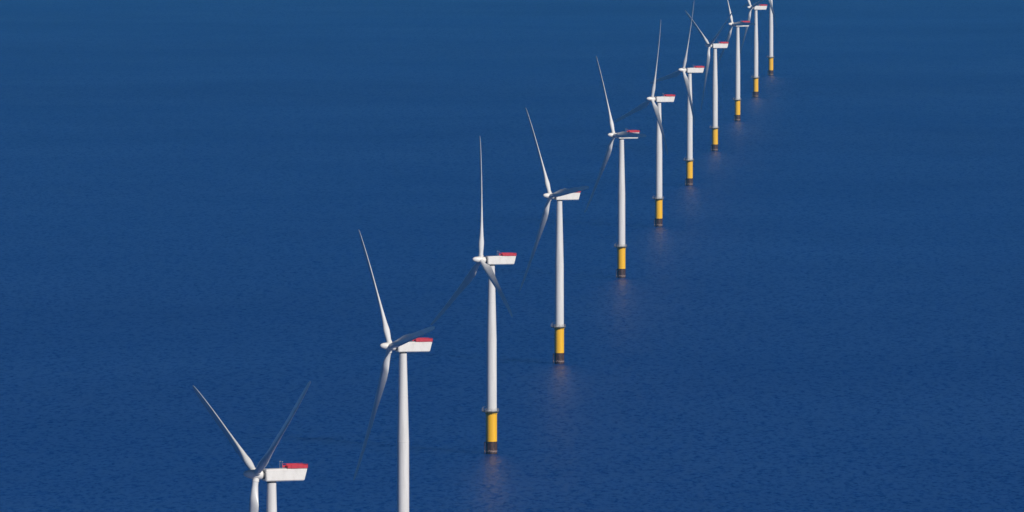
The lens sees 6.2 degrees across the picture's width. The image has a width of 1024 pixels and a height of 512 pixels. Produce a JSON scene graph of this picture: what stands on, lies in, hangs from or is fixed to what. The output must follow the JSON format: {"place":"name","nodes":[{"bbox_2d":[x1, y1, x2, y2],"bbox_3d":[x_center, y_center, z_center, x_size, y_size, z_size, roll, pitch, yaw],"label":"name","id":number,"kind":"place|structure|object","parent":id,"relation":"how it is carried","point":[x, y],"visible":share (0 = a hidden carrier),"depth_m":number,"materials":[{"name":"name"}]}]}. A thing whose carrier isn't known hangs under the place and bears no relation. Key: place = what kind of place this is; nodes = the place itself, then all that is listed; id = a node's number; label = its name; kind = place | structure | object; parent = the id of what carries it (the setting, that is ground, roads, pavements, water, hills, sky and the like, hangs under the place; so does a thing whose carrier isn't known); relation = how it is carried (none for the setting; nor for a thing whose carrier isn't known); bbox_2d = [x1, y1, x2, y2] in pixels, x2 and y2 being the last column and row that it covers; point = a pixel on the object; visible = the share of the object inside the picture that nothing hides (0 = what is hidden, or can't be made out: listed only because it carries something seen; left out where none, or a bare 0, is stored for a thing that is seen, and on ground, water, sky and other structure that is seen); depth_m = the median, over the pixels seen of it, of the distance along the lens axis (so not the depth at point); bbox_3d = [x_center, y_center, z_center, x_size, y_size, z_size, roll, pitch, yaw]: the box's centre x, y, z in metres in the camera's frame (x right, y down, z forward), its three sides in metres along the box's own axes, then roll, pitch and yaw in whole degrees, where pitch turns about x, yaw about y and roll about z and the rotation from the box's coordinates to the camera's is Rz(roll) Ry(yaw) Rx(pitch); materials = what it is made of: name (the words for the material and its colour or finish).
{"place":"outdoors","nodes":[
{"label":"outdoors","id":0,"kind":"place"},
{"bbox_2d":[0,0,1023,511],"bbox_3d":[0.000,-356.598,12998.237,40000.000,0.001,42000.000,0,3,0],"label":"sea","id":1,"kind":"structure","parent":0,"point":[812,300],"depth_m":5783.95,"materials":[{"name":"liquid"}]},
{"bbox_2d":[192,381,310,511],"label":"wind turbine","id":2,"kind":"object","parent":1,"relation":"in","point":[289,472],"visible":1,"depth_m":2776.44,"materials":[{"name":"white metal"}]},
{"bbox_2d":[353,229,434,511],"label":"wind turbine","id":3,"kind":"object","parent":1,"relation":"in","point":[403,345],"visible":1,"depth_m":3417.48,"materials":[{"name":"white metal"}]},
{"bbox_2d":[431,137,516,453],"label":"wind turbine","id":4,"kind":"object","parent":1,"relation":"in","point":[487,263],"visible":1,"depth_m":4049.01,"materials":[{"name":"white metal"}]},
{"bbox_2d":[519,108,588,363],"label":"wind turbine","id":5,"kind":"object","parent":1,"relation":"in","point":[560,195],"visible":1,"depth_m":4688.55,"materials":[{"name":"white metal"}]},
{"bbox_2d":[584,57,645,277],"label":"wind turbine","id":6,"kind":"object","parent":1,"relation":"in","point":[621,246],"visible":0.98,"depth_m":5515.82,"materials":[{"name":"white metal"}]},
{"bbox_2d":[614,20,674,226],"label":"wind turbine","id":7,"kind":"object","parent":1,"relation":"in","point":[658,219],"visible":1,"depth_m":6164.68,"materials":[{"name":"white metal"}]},
{"bbox_2d":[650,2,703,185],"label":"wind turbine","id":8,"kind":"object","parent":1,"relation":"in","point":[688,159],"visible":0.99,"depth_m":6805.47,"materials":[{"name":"white metal"}]},
{"bbox_2d":[685,11,731,150],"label":"wind turbine","id":9,"kind":"object","parent":1,"relation":"in","point":[714,127],"visible":0.98,"depth_m":7459.65,"materials":[{"name":"white metal"}]},
{"bbox_2d":[712,0,754,120],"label":"wind turbine","id":10,"kind":"object","parent":1,"relation":"in","point":[737,98],"visible":0.95,"depth_m":8141.21,"materials":[{"name":"white metal"}]},
{"bbox_2d":[740,0,766,96],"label":"wind turbine","id":11,"kind":"object","parent":1,"relation":"in","point":[755,8],"visible":0.94,"depth_m":8771.42,"materials":[{"name":"white metal"}]},
{"bbox_2d":[742,0,776,75],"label":"wind turbine","id":12,"kind":"object","parent":1,"relation":"in","point":[771,16],"visible":0.97,"depth_m":9443.62,"materials":[{"name":"white metal"}]}
]}

